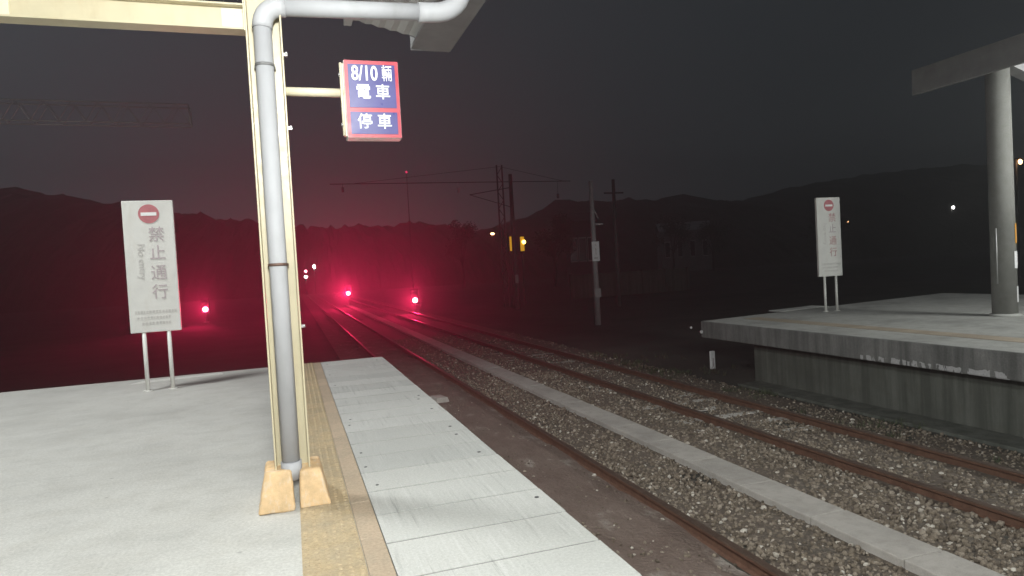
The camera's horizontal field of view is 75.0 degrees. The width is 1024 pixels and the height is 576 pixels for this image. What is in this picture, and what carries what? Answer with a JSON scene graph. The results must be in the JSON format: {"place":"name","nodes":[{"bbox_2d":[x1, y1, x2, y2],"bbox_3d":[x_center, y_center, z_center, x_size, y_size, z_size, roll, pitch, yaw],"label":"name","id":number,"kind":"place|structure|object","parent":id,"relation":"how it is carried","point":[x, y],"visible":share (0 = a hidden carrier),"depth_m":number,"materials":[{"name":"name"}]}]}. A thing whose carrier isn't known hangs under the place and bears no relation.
{"place":"outdoors","nodes":[
{"label":"outdoors","id":0,"kind":"place"},
{"bbox_2d":[0,164,1023,312],"bbox_3d":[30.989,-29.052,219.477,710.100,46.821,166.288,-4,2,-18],"label":"hillside","id":1,"kind":"structure","parent":0,"point":[60,251],"depth_m":145.25,"materials":[{"name":"black plant"}]},
{"bbox_2d":[0,249,1023,575],"bbox_3d":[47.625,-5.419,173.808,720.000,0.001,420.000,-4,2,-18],"label":"ground","id":2,"kind":"structure","parent":0,"point":[62,347],"depth_m":34.98,"materials":[{"name":"black soil"}]},
{"bbox_2d":[0,98,192,127],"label":"lattice boom","id":3,"kind":"object","parent":2,"relation":"on","point":[111,121],"visible":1,"depth_m":15.82,"materials":[{"name":"metal"}]},
{"bbox_2d":[0,367,369,575],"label":"platform","id":4,"kind":"structure","parent":2,"relation":"on","point":[122,478],"depth_m":4.85,"materials":[{"name":"concrete"}]},
{"bbox_2d":[121,200,181,391],"bbox_3d":[-4.873,0.105,9.079,0.620,2.580,0.120,-4,2,-18],"label":"no entry sign","id":5,"kind":"object","parent":4,"relation":"on","point":[151,265],"visible":1,"depth_m":9.04,"materials":[{"name":"white metal"}]},
{"bbox_2d":[130,373,222,384],"bbox_3d":[-5.095,1.375,10.165,1.266,0.004,0.236,-4,2,-27],"label":"white line","id":6,"kind":"object","parent":4,"relation":"on","point":[157,380],"visible":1,"depth_m":10.16,"materials":[{"name":"paint"}]},
{"bbox_2d":[243,0,330,514],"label":"steel column","id":7,"kind":"structure","parent":4,"relation":"on","point":[282,491],"depth_m":4.17,"materials":[{"name":"beige metal"}]},
{"bbox_2d":[0,0,245,36],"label":"tie beam","id":8,"kind":"structure","parent":7,"relation":"attached to","point":[203,17],"depth_m":3.93,"materials":[{"name":"beige metal"}]},
{"bbox_2d":[286,60,401,140],"bbox_3d":[-1.088,-1.214,4.318,0.710,0.500,0.122,-4,2,-18],"label":"stop position sign","id":9,"kind":"object","parent":7,"relation":"attached to","point":[367,92],"visible":0.99,"depth_m":4.31,"materials":[{"name":"blue paint"}]},
{"bbox_2d":[252,0,468,480],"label":"drainpipe","id":10,"kind":"object","parent":7,"relation":"attached to","point":[267,13],"visible":0.96,"depth_m":4.11,"materials":[{"name":"grey plastic"}]},
{"bbox_2d":[343,0,485,51],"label":"platform canopy","id":11,"kind":"object","parent":7,"relation":"on","point":[442,36],"visible":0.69,"depth_m":5.23,"materials":[{"name":"grey metal"}]},
{"bbox_2d":[300,363,368,575],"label":"tactile paving","id":12,"kind":"structure","parent":4,"relation":"on","point":[330,542],"depth_m":3.84,"materials":[{"name":"tile"}]},
{"bbox_2d":[313,362,396,575],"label":"tan paving band","id":13,"kind":"object","parent":4,"relation":"on","point":[377,556],"visible":0.83,"depth_m":4.22,"materials":[{"name":"tile"}]},
{"bbox_2d":[321,357,641,575],"bbox_3d":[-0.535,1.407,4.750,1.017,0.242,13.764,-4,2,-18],"label":"edge paving","id":14,"kind":"structure","parent":4,"relation":"on","point":[401,435],"depth_m":4.14,"materials":[{"name":"concrete"}]},
{"bbox_2d":[201,298,209,322],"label":"signal lamp","id":15,"kind":"object","parent":2,"relation":"on","point":[205,307],"visible":1,"depth_m":44.77,"materials":[{"name":"red"}]},
{"bbox_2d":[405,171,413,288],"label":"radio mast","id":16,"kind":"object","parent":2,"relation":"on","point":[406,172],"visible":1,"depth_m":110.19,"materials":[{"name":"red"}]},
{"bbox_2d":[330,165,561,306],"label":"catenary mast","id":17,"kind":"object","parent":2,"relation":"on","point":[500,227],"visible":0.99,"depth_m":43.74,"materials":[{"name":"grey metal"}]},
{"bbox_2d":[444,220,477,287],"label":"tree","id":18,"kind":"object","parent":2,"relation":"on","point":[465,230],"visible":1,"depth_m":96.89,"materials":[{"name":"green plant"}]},
{"bbox_2d":[490,232,494,282],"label":"street lamp","id":19,"kind":"object","parent":2,"relation":"on","point":[492,233],"visible":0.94,"depth_m":117.21,"materials":[{"name":"brown"}]},
{"bbox_2d":[470,174,519,308],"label":"catenary mast","id":20,"kind":"object","parent":2,"relation":"on","point":[515,271],"visible":1,"depth_m":40.36,"materials":[{"name":"grey metal"}]},
{"bbox_2d":[508,235,513,304],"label":"amber signal","id":21,"kind":"object","parent":2,"relation":"on","point":[509,244],"visible":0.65,"depth_m":44.83,"materials":[{"name":"orange"}]},
{"bbox_2d":[519,235,525,304],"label":"amber signal","id":22,"kind":"object","parent":2,"relation":"on","point":[522,241],"visible":1,"depth_m":44.97,"materials":[{"name":"orange"}]},
{"bbox_2d":[533,211,576,286],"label":"tree","id":23,"kind":"object","parent":2,"relation":"on","point":[551,250],"visible":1,"depth_m":79.51,"materials":[{"name":"green plant"}]},
{"bbox_2d":[588,181,602,324],"bbox_3d":[3.504,-1.432,27.288,0.615,5.900,0.282,-4,2,-18],"label":"trackside pole","id":24,"kind":"object","parent":2,"relation":"on","point":[595,259],"visible":1,"depth_m":27.16,"materials":[{"name":"grey concrete"}]},
{"bbox_2d":[604,179,622,306],"bbox_3d":[5.904,-2.538,37.757,1.200,7.200,0.237,-4,2,-18],"label":"trackside pole","id":25,"kind":"object","parent":2,"relation":"on","point":[618,286],"visible":1,"depth_m":37.68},
{"bbox_2d":[300,292,1023,575],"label":"ballast bed","id":26,"kind":"object","parent":2,"relation":"on","point":[634,532],"visible":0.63,"depth_m":8.58,"materials":[{"name":"grey gravel"}]},
{"bbox_2d":[312,264,315,294],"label":"street lamp","id":27,"kind":"object","parent":26,"relation":"on","point":[314,277],"visible":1,"depth_m":105.80,"materials":[{"name":"grey metal"}]},
{"bbox_2d":[345,285,350,304],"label":"signal lamp","id":28,"kind":"object","parent":26,"relation":"on","point":[348,290],"visible":0.96,"depth_m":58.41,"materials":[{"name":"red metal"}]},
{"bbox_2d":[410,289,418,311],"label":"signal lamp","id":29,"kind":"object","parent":26,"relation":"on","point":[414,296],"visible":1,"depth_m":44.20,"materials":[{"name":"red metal"}]},
{"bbox_2d":[430,395,448,402],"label":"concrete block","id":30,"kind":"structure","parent":26,"relation":"on","point":[439,398],"depth_m":13.00,"materials":[{"name":"grey concrete"}]},
{"bbox_2d":[307,294,788,575],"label":"railway track","id":31,"kind":"structure","parent":26,"relation":"on","point":[750,563],"depth_m":7.38,"materials":[{"name":"metal"}]},
{"bbox_2d":[346,305,1004,575],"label":"cable trough","id":32,"kind":"object","parent":26,"relation":"on","point":[909,553],"visible":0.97,"depth_m":7.00,"materials":[{"name":"concrete"}]},
{"bbox_2d":[328,292,1023,529],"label":"railway track","id":33,"kind":"structure","parent":26,"relation":"on","point":[981,509],"depth_m":9.22,"materials":[{"name":"metal"}]},
{"bbox_2d":[340,330,1023,575],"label":"ballast","id":34,"kind":"structure","parent":26,"relation":"on","point":[934,526],"depth_m":7.68,"materials":[{"name":"gravel"}]},
{"bbox_2d":[587,350,1022,465],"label":"weeds","id":35,"kind":"object","parent":26,"relation":"on","point":[770,393],"visible":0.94,"depth_m":12.63,"materials":[{"name":"green plant"}]},
{"bbox_2d":[652,213,694,268],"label":"tree","id":36,"kind":"object","parent":2,"relation":"on","point":[672,227],"visible":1,"depth_m":109.84,"materials":[{"name":"green plant"}]},
{"bbox_2d":[709,351,715,368],"bbox_3d":[4.547,1.633,15.120,0.110,0.410,0.064,-4,2,-18],"label":"marker post","id":37,"kind":"object","parent":2,"relation":"on","point":[712,357],"visible":0.95,"depth_m":15.09,"materials":[{"name":"white concrete"}]},
{"bbox_2d":[800,212,849,242],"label":"tree","id":38,"kind":"object","parent":2,"relation":"on","point":[843,221],"visible":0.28,"depth_m":114.87,"materials":[{"name":"green plant"}]},
{"bbox_2d":[738,381,1023,452],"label":"drain kerb","id":39,"kind":"structure","parent":2,"relation":"on","point":[991,438],"depth_m":9.80,"materials":[{"name":"concrete"}]},
{"bbox_2d":[754,345,1023,436],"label":"platform wall","id":40,"kind":"structure","parent":2,"relation":"on","point":[991,404],"depth_m":10.10,"materials":[{"name":"concrete"}]},
{"bbox_2d":[701,293,1023,381],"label":"platform","id":41,"kind":"structure","parent":40,"relation":"on","point":[1004,365],"depth_m":10.09,"materials":[{"name":"grey concrete"}]},
{"bbox_2d":[769,306,823,311],"bbox_3d":[7.052,0.506,16.415,1.589,0.018,0.522,-4,2,-26],"label":"white line","id":42,"kind":"object","parent":41,"relation":"on","point":[794,308],"visible":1,"depth_m":16.32,"materials":[{"name":"paint"}]},
{"bbox_2d":[706,293,1023,352],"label":"platform surface","id":43,"kind":"object","parent":41,"relation":"on","point":[956,313],"visible":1,"depth_m":12.77,"materials":[{"name":"concrete"}]},
{"bbox_2d":[814,197,842,311],"bbox_3d":[7.203,-0.760,15.132,0.620,2.580,0.120,-4,2,-14],"label":"no entry sign","id":44,"kind":"object","parent":43,"relation":"on","point":[828,236],"visible":1,"depth_m":15.09,"materials":[{"name":"white metal"}]},
{"bbox_2d":[743,317,1023,342],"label":"tactile paving","id":45,"kind":"structure","parent":43,"relation":"on","point":[989,337],"depth_m":10.97,"materials":[{"name":"tile"}]},
{"bbox_2d":[984,67,1022,316],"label":"concrete column","id":46,"kind":"structure","parent":43,"relation":"on","point":[1001,198],"depth_m":12.09,"materials":[{"name":"concrete"}]},
{"bbox_2d":[911,33,1023,94],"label":"platform canopy","id":47,"kind":"object","parent":46,"relation":"on","point":[994,57],"visible":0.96,"depth_m":11.01,"materials":[{"name":"paint"}]},
{"bbox_2d":[1014,251,1017,267],"bbox_3d":[9.185,-0.520,12.142,0.038,0.310,0.219,-2,2,42],"label":"notice","id":48,"kind":"object","parent":46,"relation":"attached to","point":[1016,258],"visible":0.98,"depth_m":12.09,"materials":[{"name":"white"}]},
{"bbox_2d":[1015,223,1016,242],"bbox_3d":[9.176,-0.996,12.140,0.028,0.360,0.181,-2,2,36],"label":"notice","id":49,"kind":"object","parent":46,"relation":"attached to","point":[1015,234],"visible":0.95,"depth_m":12.08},
{"bbox_2d":[951,205,954,255],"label":"street lamp","id":50,"kind":"object","parent":2,"relation":"on","point":[952,207],"visible":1,"depth_m":124.88,"materials":[{"name":"grey metal"}]},
{"bbox_2d":[1014,158,1022,277],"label":"street lamp","id":51,"kind":"object","parent":2,"relation":"on","point":[1020,161],"visible":1,"depth_m":43.64,"materials":[{"name":"brown"}]},
{"bbox_2d":[0,0,1023,230],"label":"sky","id":52,"kind":"structure","parent":0,"point":[730,100],"materials":[{"name":"black"}]},
{"bbox_2d":[563,212,597,282],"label":"house","id":53,"kind":"structure","parent":0,"point":[579,261],"depth_m":87.27,"materials":[{"name":"white paint"}]},
{"bbox_2d":[570,238,578,261],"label":"window","id":54,"kind":"structure","parent":53,"relation":"in","point":[574,257],"depth_m":87.24,"materials":[{"name":"black glass"}]},
{"bbox_2d":[578,237,586,261],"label":"window","id":55,"kind":"structure","parent":53,"relation":"in","point":[582,240],"depth_m":87.24,"materials":[{"name":"grey glass"}]},
{"bbox_2d":[587,237,591,260],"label":"window","id":56,"kind":"structure","parent":53,"relation":"in","point":[588,238],"depth_m":87.24,"materials":[{"name":"black glass"}]},
{"bbox_2d":[569,267,689,298],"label":"boundary wall","id":57,"kind":"structure","parent":0,"point":[645,282],"depth_m":50.37,"materials":[{"name":"concrete"}]},
{"bbox_2d":[654,220,711,270],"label":"house","id":58,"kind":"structure","parent":0,"point":[696,256],"depth_m":129.21,"materials":[{"name":"metal"}]},
{"bbox_2d":[665,242,670,257],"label":"window","id":59,"kind":"structure","parent":58,"relation":"in","point":[667,251],"depth_m":129.47,"materials":[{"name":"black glass"}]},
{"bbox_2d":[677,241,682,256],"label":"window","id":60,"kind":"structure","parent":58,"relation":"in","point":[680,248],"depth_m":129.21,"materials":[{"name":"black glass"}]},
{"bbox_2d":[690,240,695,256],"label":"window","id":61,"kind":"structure","parent":58,"relation":"in","point":[692,251],"depth_m":128.94,"materials":[{"name":"black glass"}]},
{"bbox_2d":[702,240,707,255],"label":"window","id":62,"kind":"structure","parent":58,"relation":"in","point":[703,244],"depth_m":128.66,"materials":[{"name":"white glass"}]}
]}

